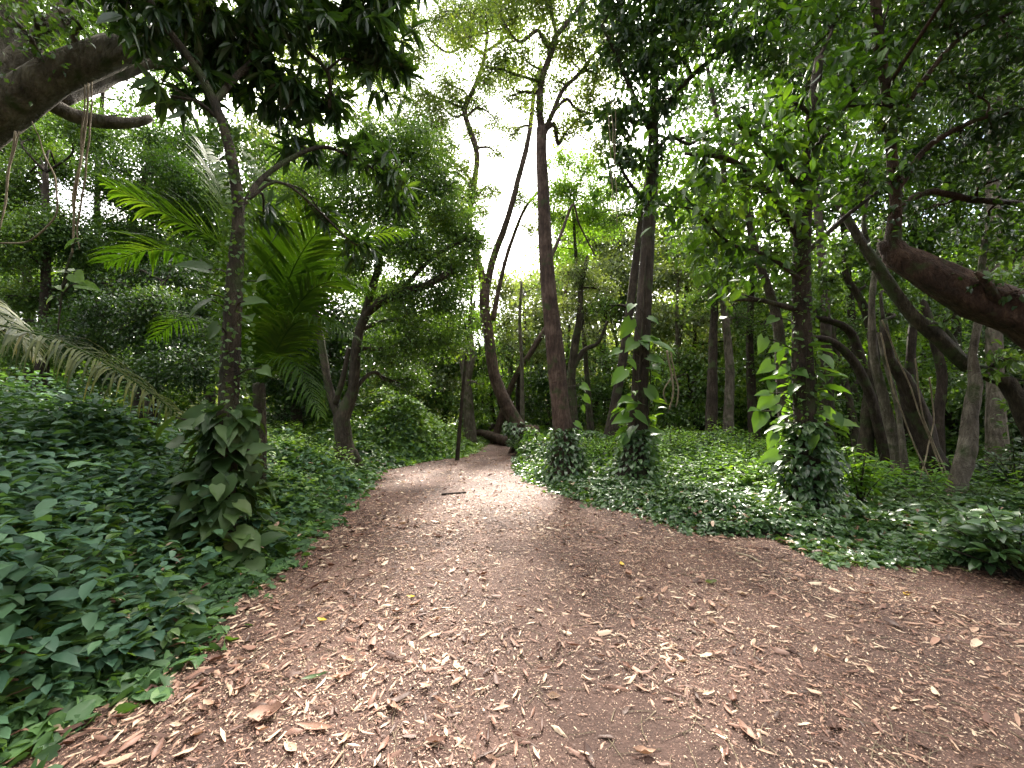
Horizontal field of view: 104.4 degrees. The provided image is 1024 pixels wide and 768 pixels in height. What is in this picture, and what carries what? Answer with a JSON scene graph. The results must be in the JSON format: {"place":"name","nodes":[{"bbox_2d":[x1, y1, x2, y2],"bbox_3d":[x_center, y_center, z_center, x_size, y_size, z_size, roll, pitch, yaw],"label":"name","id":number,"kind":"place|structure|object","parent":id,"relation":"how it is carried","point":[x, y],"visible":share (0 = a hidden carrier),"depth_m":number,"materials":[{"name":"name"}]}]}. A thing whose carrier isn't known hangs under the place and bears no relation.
{"place":"outdoors","nodes":[
{"label":"outdoors","id":0,"kind":"place"},
{"bbox_2d":[1,443,1023,767],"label":"path","id":1,"kind":"structure","parent":0,"point":[607,701],"depth_m":2.56,"materials":[{"name":"brown soil"}]},
{"bbox_2d":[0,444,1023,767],"bbox_3d":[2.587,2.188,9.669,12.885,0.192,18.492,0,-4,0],"label":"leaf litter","id":2,"kind":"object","parent":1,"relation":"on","point":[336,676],"visible":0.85,"depth_m":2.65,"materials":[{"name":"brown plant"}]},
{"bbox_2d":[5,0,1020,394],"label":"sky","id":3,"kind":"structure","parent":0,"point":[504,173],"materials":[{"name":"white"}]},
{"bbox_2d":[384,435,1017,556],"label":"ground","id":4,"kind":"structure","parent":0,"point":[730,532],"depth_m":5.05,"materials":[{"name":"soil"}]},
{"bbox_2d":[0,544,132,627],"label":"ground cover plant","id":5,"kind":"object","parent":4,"relation":"on","point":[56,563],"visible":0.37,"depth_m":2.48,"materials":[{"name":"green plant"}]},
{"bbox_2d":[0,1,134,393],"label":"tree","id":6,"kind":"object","parent":4,"relation":"on","point":[31,371],"visible":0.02,"depth_m":14.13,"materials":[{"name":"green plant"}]},
{"bbox_2d":[0,90,151,400],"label":"tree","id":7,"kind":"object","parent":4,"relation":"on","point":[27,198],"visible":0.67,"depth_m":10.61,"materials":[{"name":"green plant"}]},
{"bbox_2d":[0,300,183,424],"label":"palm","id":8,"kind":"object","parent":4,"relation":"on","point":[31,350],"visible":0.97,"depth_m":4.10,"materials":[{"name":"green plant"}]},
{"bbox_2d":[0,220,222,431],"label":"tree","id":9,"kind":"object","parent":4,"relation":"on","point":[180,399],"visible":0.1,"depth_m":14.33,"materials":[{"name":"green plant"}]},
{"bbox_2d":[0,0,256,149],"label":"tree","id":10,"kind":"object","parent":4,"relation":"on","point":[36,85],"visible":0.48,"depth_m":4.96,"materials":[{"name":"brown plant"}]},
{"bbox_2d":[71,81,92,255],"bbox_3d":[-5.296,-2.669,4.883,0.130,2.249,0.062,1,-4,-14],"label":"liana","id":11,"kind":"object","parent":10,"relation":"hanging from","point":[77,176],"visible":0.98,"depth_m":4.89,"materials":[{"name":"brown plant"}]},
{"bbox_2d":[46,238,101,332],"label":"hanging vine","id":12,"kind":"object","parent":11,"relation":"hanging from","point":[77,276],"visible":1,"depth_m":4.66,"materials":[{"name":"green plant"}]},
{"bbox_2d":[19,250,255,430],"bbox_3d":[-9.508,-0.735,10.051,6.276,5.899,4.228,0,-4,0],"label":"tree","id":13,"kind":"object","parent":4,"relation":"on","point":[185,361],"visible":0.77,"depth_m":9.50,"materials":[{"name":"green plant"}]},
{"bbox_2d":[40,93,251,417],"bbox_3d":[-11.943,-3.998,13.241,8.467,12.516,4.958,-2,-4,28],"label":"tree","id":14,"kind":"object","parent":4,"relation":"on","point":[185,187],"visible":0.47,"depth_m":12.06,"materials":[{"name":"green plant"}]},
{"bbox_2d":[57,0,234,403],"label":"tree","id":15,"kind":"object","parent":4,"relation":"on","point":[159,74],"visible":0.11,"depth_m":17.29,"materials":[{"name":"green plant"}]},
{"bbox_2d":[96,589,202,665],"bbox_3d":[-2.522,1.590,2.682,0.770,0.323,0.820,0,-4,0],"label":"shrub","id":16,"kind":"object","parent":4,"relation":"on","point":[169,636],"visible":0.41,"depth_m":2.67,"materials":[{"name":"green plant"}]},
{"bbox_2d":[0,363,363,767],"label":"ground cover","id":17,"kind":"object","parent":4,"relation":"on","point":[42,503],"visible":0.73,"depth_m":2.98,"materials":[{"name":"green plant"}]},
{"bbox_2d":[92,106,310,403],"bbox_3d":[-12.070,-3.947,15.043,8.574,12.865,5.787,-1,-4,13],"label":"tree","id":18,"kind":"object","parent":4,"relation":"on","point":[191,136],"visible":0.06,"depth_m":13.99,"materials":[{"name":"green plant"}]},
{"bbox_2d":[0,384,477,515],"bbox_3d":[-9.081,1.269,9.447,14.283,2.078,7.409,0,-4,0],"label":"ground cover","id":19,"kind":"object","parent":4,"relation":"on","point":[327,480],"visible":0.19,"depth_m":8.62,"materials":[{"name":"green plant"}]},
{"bbox_2d":[62,0,438,542],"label":"tree","id":20,"kind":"object","parent":4,"relation":"on","point":[359,38],"visible":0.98,"depth_m":4.86,"materials":[{"name":"green plant"}]},
{"bbox_2d":[155,260,290,572],"bbox_3d":[-2.978,0.317,4.157,1.290,3.340,1.324,0,-4,0],"label":"climbing vine","id":21,"kind":"object","parent":20,"relation":"attached to","point":[234,432],"visible":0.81,"depth_m":3.91,"materials":[{"name":"green plant"}]},
{"bbox_2d":[200,117,257,422],"bbox_3d":[-2.970,-1.169,4.211,0.490,3.351,0.514,-3,-5,36],"label":"climbing ivy","id":22,"kind":"object","parent":20,"relation":"attached to","point":[224,230],"visible":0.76,"depth_m":4.18,"materials":[{"name":"green plant"}]},
{"bbox_2d":[86,135,414,486],"bbox_3d":[-3.978,-0.972,6.194,4.229,5.747,3.244,0,-4,0],"label":"palm","id":23,"kind":"object","parent":4,"relation":"on","point":[277,336],"visible":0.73,"depth_m":5.79,"materials":[{"name":"green plant"}]},
{"bbox_2d":[218,101,340,414],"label":"tree","id":24,"kind":"object","parent":4,"relation":"on","point":[248,145],"visible":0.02,"depth_m":17.04,"materials":[{"name":"green plant"}]},
{"bbox_2d":[215,333,377,428],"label":"tree","id":25,"kind":"object","parent":4,"relation":"on","point":[274,416],"visible":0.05,"depth_m":15.20,"materials":[{"name":"green plant"}]},
{"bbox_2d":[205,235,400,427],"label":"tree","id":26,"kind":"object","parent":4,"relation":"on","point":[278,392],"visible":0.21,"depth_m":12.76,"materials":[{"name":"green plant"}]},
{"bbox_2d":[224,0,422,422],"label":"tree","id":27,"kind":"object","parent":4,"relation":"on","point":[265,131],"visible":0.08,"depth_m":15.49,"materials":[{"name":"green plant"}]},
{"bbox_2d":[228,93,501,466],"bbox_3d":[-3.942,-2.750,10.472,7.403,10.332,4.096,1,-4,-8],"label":"tree","id":28,"kind":"object","parent":4,"relation":"on","point":[412,295],"visible":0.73,"depth_m":10.56,"materials":[{"name":"green plant"}]},
{"bbox_2d":[270,387,489,465],"bbox_3d":[-4.951,1.455,15.731,8.482,2.543,8.882,0,-4,0],"label":"ground cover","id":29,"kind":"object","parent":4,"relation":"on","point":[415,408],"visible":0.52,"depth_m":13.02,"materials":[{"name":"green plant"}]},
{"bbox_2d":[330,193,498,409],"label":"tree","id":30,"kind":"object","parent":4,"relation":"on","point":[383,318],"visible":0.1,"depth_m":19.82,"materials":[{"name":"green plant"}]},
{"bbox_2d":[352,317,481,425],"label":"tree","id":31,"kind":"object","parent":4,"relation":"on","point":[443,386],"visible":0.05,"depth_m":19.02,"materials":[{"name":"green plant"}]},
{"bbox_2d":[371,0,547,453],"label":"tree","id":32,"kind":"object","parent":4,"relation":"on","point":[455,102],"visible":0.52,"depth_m":14.51,"materials":[{"name":"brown plant"}]},
{"bbox_2d":[403,299,516,429],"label":"tree","id":33,"kind":"object","parent":4,"relation":"on","point":[449,403],"visible":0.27,"depth_m":19.45,"materials":[{"name":"green plant"}]},
{"bbox_2d":[450,226,496,459],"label":"tree","id":34,"kind":"object","parent":4,"relation":"on","point":[457,454],"visible":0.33,"depth_m":12.59,"materials":[{"name":"green plant"}]},
{"bbox_2d":[457,300,505,442],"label":"tree","id":35,"kind":"object","parent":4,"relation":"on","point":[468,415],"visible":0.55,"depth_m":17.32,"materials":[{"name":"green plant"}]},
{"bbox_2d":[450,364,547,425],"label":"tree","id":36,"kind":"object","parent":4,"relation":"on","point":[485,400],"visible":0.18,"depth_m":23.43,"materials":[{"name":"green plant"}]},
{"bbox_2d":[0,402,1012,735],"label":"leaf litter","id":37,"kind":"object","parent":4,"relation":"on","point":[58,726],"visible":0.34,"depth_m":4.35,"materials":[{"name":"plant"}]},
{"bbox_2d":[0,180,1020,432],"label":"distant woods","id":38,"kind":"object","parent":4,"relation":"on","point":[478,358],"visible":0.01,"depth_m":25.80,"materials":[{"name":"green plant"}]},
{"bbox_2d":[491,281,543,421],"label":"tree","id":39,"kind":"object","parent":4,"relation":"on","point":[518,313],"visible":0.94,"depth_m":17.24,"materials":[{"name":"green plant"}]},
{"bbox_2d":[473,262,575,414],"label":"tree","id":40,"kind":"object","parent":4,"relation":"on","point":[509,289],"visible":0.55,"depth_m":20.82,"materials":[{"name":"green plant"}]},
{"bbox_2d":[428,0,627,476],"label":"tree","id":41,"kind":"object","parent":4,"relation":"on","point":[543,11],"visible":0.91,"depth_m":9.59,"materials":[{"name":"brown plant"}]},
{"bbox_2d":[531,382,598,484],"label":"climbing ivy","id":42,"kind":"object","parent":41,"relation":"attached to","point":[573,435],"visible":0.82,"depth_m":8.85,"materials":[{"name":"green plant"}]},
{"bbox_2d":[489,268,568,443],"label":"tree","id":43,"kind":"object","parent":4,"relation":"on","point":[509,390],"visible":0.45,"depth_m":18.98,"materials":[{"name":"brown plant"}]},
{"bbox_2d":[483,254,586,409],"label":"tree","id":44,"kind":"object","parent":4,"relation":"on","point":[530,275],"visible":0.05,"depth_m":27.05,"materials":[{"name":"green plant"}]},
{"bbox_2d":[511,362,630,430],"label":"tree","id":45,"kind":"object","parent":4,"relation":"on","point":[542,385],"visible":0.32,"depth_m":19.79,"materials":[{"name":"green plant"}]},
{"bbox_2d":[519,137,635,430],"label":"tree","id":46,"kind":"object","parent":4,"relation":"on","point":[566,187],"visible":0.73,"depth_m":14.73,"materials":[{"name":"green plant"}]},
{"bbox_2d":[538,252,623,429],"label":"tree","id":47,"kind":"object","parent":4,"relation":"on","point":[575,357],"visible":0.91,"depth_m":13.60,"materials":[{"name":"green plant"}]},
{"bbox_2d":[520,190,669,414],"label":"tree","id":48,"kind":"object","parent":4,"relation":"on","point":[612,254],"visible":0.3,"depth_m":21.34,"materials":[{"name":"green plant"}]},
{"bbox_2d":[538,330,654,430],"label":"tree","id":49,"kind":"object","parent":4,"relation":"on","point":[599,390],"visible":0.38,"depth_m":17.29,"materials":[{"name":"green plant"}]},
{"bbox_2d":[534,206,674,389],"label":"tree","id":50,"kind":"object","parent":4,"relation":"on","point":[616,343],"visible":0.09,"depth_m":23.00,"materials":[{"name":"green plant"}]},
{"bbox_2d":[577,136,699,442],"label":"tree","id":51,"kind":"object","parent":4,"relation":"on","point":[610,429],"visible":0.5,"depth_m":12.73,"materials":[{"name":"green plant"}]},
{"bbox_2d":[619,162,729,425],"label":"tree","id":52,"kind":"object","parent":4,"relation":"on","point":[658,226],"visible":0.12,"depth_m":19.66,"materials":[{"name":"green plant"}]},
{"bbox_2d":[629,249,722,430],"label":"tree","id":53,"kind":"object","parent":4,"relation":"on","point":[667,272],"visible":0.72,"depth_m":17.12,"materials":[{"name":"green plant"}]},
{"bbox_2d":[552,0,826,480],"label":"tree","id":54,"kind":"object","parent":4,"relation":"on","point":[680,24],"visible":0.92,"depth_m":8.31,"materials":[{"name":"green plant"}]},
{"bbox_2d":[601,428,668,482],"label":"climbing ivy","id":55,"kind":"object","parent":54,"relation":"attached to","point":[632,441],"visible":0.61,"depth_m":8.12,"materials":[{"name":"green plant"}]},
{"bbox_2d":[610,325,667,458],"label":"climbing vine","id":56,"kind":"object","parent":54,"relation":"attached to","point":[632,428],"visible":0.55,"depth_m":8.32,"materials":[{"name":"green plant"}]},
{"bbox_2d":[611,256,674,474],"bbox_3d":[2.710,-0.439,8.262,1.362,4.676,0.421,0,-4,0],"label":"climbing vine","id":57,"kind":"object","parent":54,"relation":"attached to","point":[628,326],"visible":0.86,"depth_m":8.26,"materials":[{"name":"green plant"}]},
{"bbox_2d":[612,214,775,417],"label":"tree","id":58,"kind":"object","parent":4,"relation":"on","point":[661,336],"visible":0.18,"depth_m":19.65,"materials":[{"name":"green plant"}]},
{"bbox_2d":[627,328,773,437],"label":"tree","id":59,"kind":"object","parent":4,"relation":"on","point":[689,398],"visible":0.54,"depth_m":15.74,"materials":[{"name":"green plant"}]},
{"bbox_2d":[614,295,817,421],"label":"tree","id":60,"kind":"object","parent":4,"relation":"on","point":[697,349],"visible":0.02,"depth_m":21.39,"materials":[{"name":"green plant"}]},
{"bbox_2d":[667,232,769,434],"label":"tree","id":61,"kind":"object","parent":4,"relation":"on","point":[696,300],"visible":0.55,"depth_m":13.18,"materials":[{"name":"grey plant"}]},
{"bbox_2d":[642,0,809,431],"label":"tree","id":62,"kind":"object","parent":4,"relation":"on","point":[711,95],"visible":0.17,"depth_m":13.59,"materials":[{"name":"green plant"}]},
{"bbox_2d":[690,188,792,489],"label":"tree","id":63,"kind":"object","parent":4,"relation":"on","point":[725,269],"visible":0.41,"depth_m":7.19,"materials":[{"name":"green plant"}]},
{"bbox_2d":[641,87,857,441],"bbox_3d":[8.916,-4.290,14.614,8.958,13.848,6.666,0,-4,0],"label":"tree","id":64,"kind":"object","parent":4,"relation":"on","point":[751,393],"visible":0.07,"depth_m":13.87,"materials":[{"name":"green plant"}]},
{"bbox_2d":[510,421,1023,571],"bbox_3d":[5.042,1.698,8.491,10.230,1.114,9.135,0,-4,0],"label":"ground cover","id":65,"kind":"object","parent":4,"relation":"on","point":[794,522],"visible":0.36,"depth_m":5.66,"materials":[{"name":"green plant"}]},
{"bbox_2d":[514,419,1023,483],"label":"ground cover","id":66,"kind":"object","parent":4,"relation":"on","point":[542,433],"visible":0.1,"depth_m":10.99,"materials":[{"name":"green plant"}]},
{"bbox_2d":[697,257,865,432],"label":"tree","id":67,"kind":"object","parent":4,"relation":"on","point":[762,355],"visible":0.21,"depth_m":14.97,"materials":[{"name":"green plant"}]},
{"bbox_2d":[622,0,955,507],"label":"tree","id":68,"kind":"object","parent":4,"relation":"on","point":[781,153],"visible":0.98,"depth_m":5.95,"materials":[{"name":"green plant"}]},
{"bbox_2d":[781,217,824,428],"bbox_3d":[4.480,-0.948,6.109,0.591,3.282,0.538,-3,-5,36],"label":"climbing ivy","id":69,"kind":"object","parent":68,"relation":"attached to","point":[813,315],"visible":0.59,"depth_m":6.03,"materials":[{"name":"green plant"}]},
{"bbox_2d":[748,315,868,519],"bbox_3d":[4.458,0.513,6.018,1.460,3.160,1.486,-3,-4,34],"label":"climbing ivy","id":70,"kind":"object","parent":68,"relation":"attached to","point":[769,399],"visible":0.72,"depth_m":5.85,"materials":[{"name":"green plant"}]},
{"bbox_2d":[760,337,858,476],"bbox_3d":[4.398,0.621,6.092,1.197,2.676,1.254,0,-4,0],"label":"climbing vine","id":71,"kind":"object","parent":68,"relation":"attached to","point":[840,421],"visible":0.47,"depth_m":5.85,"materials":[{"name":"green plant"}]},
{"bbox_2d":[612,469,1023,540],"bbox_3d":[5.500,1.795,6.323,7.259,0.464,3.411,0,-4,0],"label":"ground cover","id":72,"kind":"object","parent":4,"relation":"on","point":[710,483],"visible":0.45,"depth_m":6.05,"materials":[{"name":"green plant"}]},
{"bbox_2d":[773,278,878,402],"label":"tree","id":73,"kind":"object","parent":4,"relation":"on","point":[849,331],"visible":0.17,"depth_m":9.86,"materials":[{"name":"green plant"}]},
{"bbox_2d":[764,335,890,467],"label":"tree","id":74,"kind":"object","parent":4,"relation":"on","point":[854,364],"visible":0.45,"depth_m":8.78,"materials":[{"name":"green plant"}]},
{"bbox_2d":[756,270,901,452],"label":"tree","id":75,"kind":"object","parent":4,"relation":"on","point":[836,331],"visible":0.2,"depth_m":12.02,"materials":[{"name":"green plant"}]},
{"bbox_2d":[712,0,960,451],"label":"tree","id":76,"kind":"object","parent":4,"relation":"on","point":[825,329],"visible":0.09,"depth_m":11.17,"materials":[{"name":"green plant"}]},
{"bbox_2d":[811,236,889,463],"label":"tree","id":77,"kind":"object","parent":4,"relation":"on","point":[858,291],"visible":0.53,"depth_m":9.14,"materials":[{"name":"green plant"}]},
{"bbox_2d":[753,44,947,445],"bbox_3d":[13.676,-5.824,15.164,8.486,16.973,5.930,3,-5,-39],"label":"tree","id":78,"kind":"object","parent":4,"relation":"on","point":[856,127],"visible":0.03,"depth_m":14.15,"materials":[{"name":"green plant"}]},
{"bbox_2d":[829,438,893,502],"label":"shrub","id":79,"kind":"object","parent":4,"relation":"on","point":[854,476],"visible":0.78,"depth_m":6.18,"materials":[{"name":"green plant"}]},
{"bbox_2d":[828,213,918,474],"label":"tree","id":80,"kind":"object","parent":4,"relation":"on","point":[889,421],"visible":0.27,"depth_m":8.21,"materials":[{"name":"grey plant"}]},
{"bbox_2d":[790,331,968,450],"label":"tree","id":81,"kind":"object","parent":4,"relation":"on","point":[857,396],"visible":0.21,"depth_m":12.91,"materials":[{"name":"green plant"}]},
{"bbox_2d":[876,332,909,477],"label":"tree","id":82,"kind":"object","parent":4,"relation":"on","point":[903,455],"visible":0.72,"depth_m":7.75,"materials":[{"name":"brown plant"}]},
{"bbox_2d":[857,287,950,474],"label":"tree","id":83,"kind":"object","parent":4,"relation":"on","point":[917,430],"visible":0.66,"depth_m":7.96,"materials":[{"name":"green plant"}]},
{"bbox_2d":[791,130,1023,437],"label":"tree","id":84,"kind":"object","parent":4,"relation":"on","point":[940,337],"visible":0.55,"depth_m":7.22,"materials":[{"name":"green plant"}]},
{"bbox_2d":[880,320,947,482],"bbox_3d":[7.629,0.521,7.403,1.173,3.563,0.480,0,-4,-7],"label":"liana","id":85,"kind":"object","parent":4,"relation":"on","point":[931,441],"visible":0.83,"depth_m":7.56,"materials":[{"name":"brown plant"}]},
{"bbox_2d":[813,124,1016,451],"bbox_3d":[13.785,-3.365,13.411,6.734,11.778,4.396,0,-4,0],"label":"tree","id":86,"kind":"object","parent":4,"relation":"on","point":[931,246],"visible":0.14,"depth_m":12.60,"materials":[{"name":"green plant"}]},
{"bbox_2d":[860,235,982,393],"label":"tree","id":87,"kind":"object","parent":4,"relation":"on","point":[926,347],"visible":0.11,"depth_m":14.74,"materials":[{"name":"green plant"}]},
{"bbox_2d":[870,486,979,507],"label":"shrub","id":88,"kind":"object","parent":4,"relation":"on","point":[914,499],"visible":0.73,"depth_m":6.17,"materials":[{"name":"green plant"}]},
{"bbox_2d":[840,0,1023,349],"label":"tree","id":89,"kind":"object","parent":4,"relation":"on","point":[978,297],"visible":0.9,"depth_m":6.28,"materials":[{"name":"green plant"}]},
{"bbox_2d":[878,250,1010,455],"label":"tree","id":90,"kind":"object","parent":4,"relation":"on","point":[929,313],"visible":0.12,"depth_m":10.49,"materials":[{"name":"green plant"}]},
{"bbox_2d":[871,40,1023,420],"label":"tree","id":91,"kind":"object","parent":4,"relation":"on","point":[956,333],"depth_m":14.21,"materials":[{"name":"green plant"}]},
{"bbox_2d":[890,359,1013,458],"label":"tree","id":92,"kind":"object","parent":4,"relation":"on","point":[951,423],"visible":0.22,"depth_m":11.64,"materials":[{"name":"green plant"}]},
{"bbox_2d":[894,7,1023,450],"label":"tree","id":93,"kind":"object","parent":4,"relation":"on","point":[953,55],"visible":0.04,"depth_m":11.71,"materials":[{"name":"green plant"}]},
{"bbox_2d":[908,502,1023,580],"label":"shrub","id":94,"kind":"object","parent":4,"relation":"on","point":[982,535],"visible":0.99,"depth_m":3.80,"materials":[{"name":"green plant"}]},
{"bbox_2d":[916,4,1023,476],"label":"tree","id":95,"kind":"object","parent":4,"relation":"on","point":[994,432],"visible":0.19,"depth_m":9.60,"materials":[{"name":"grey plant"}]},
{"bbox_2d":[925,318,1023,462],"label":"tree","id":96,"kind":"object","parent":4,"relation":"on","point":[1007,341],"visible":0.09,"depth_m":10.53,"materials":[{"name":"green plant"}]},
{"bbox_2d":[931,534,1023,574],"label":"shrub","id":97,"kind":"object","parent":4,"relation":"on","point":[988,568],"visible":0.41,"depth_m":3.92,"materials":[{"name":"green plant"}]},
{"bbox_2d":[932,116,1023,428],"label":"tree","id":98,"kind":"object","parent":4,"relation":"on","point":[1020,198],"visible":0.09,"depth_m":13.22,"materials":[{"name":"green plant"}]},
{"bbox_2d":[940,220,1023,494],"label":"tree","id":99,"kind":"object","parent":4,"relation":"on","point":[964,461],"visible":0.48,"depth_m":6.58,"materials":[{"name":"grey plant"}]},
{"bbox_2d":[947,432,1023,488],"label":"shrub","id":100,"kind":"object","parent":4,"relation":"on","point":[994,464],"visible":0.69,"depth_m":7.12,"materials":[{"name":"green plant"}]},
{"bbox_2d":[990,246,1023,436],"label":"tree","id":101,"kind":"object","parent":4,"relation":"on","point":[1017,271],"visible":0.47,"depth_m":8.21,"materials":[{"name":"green plant"}]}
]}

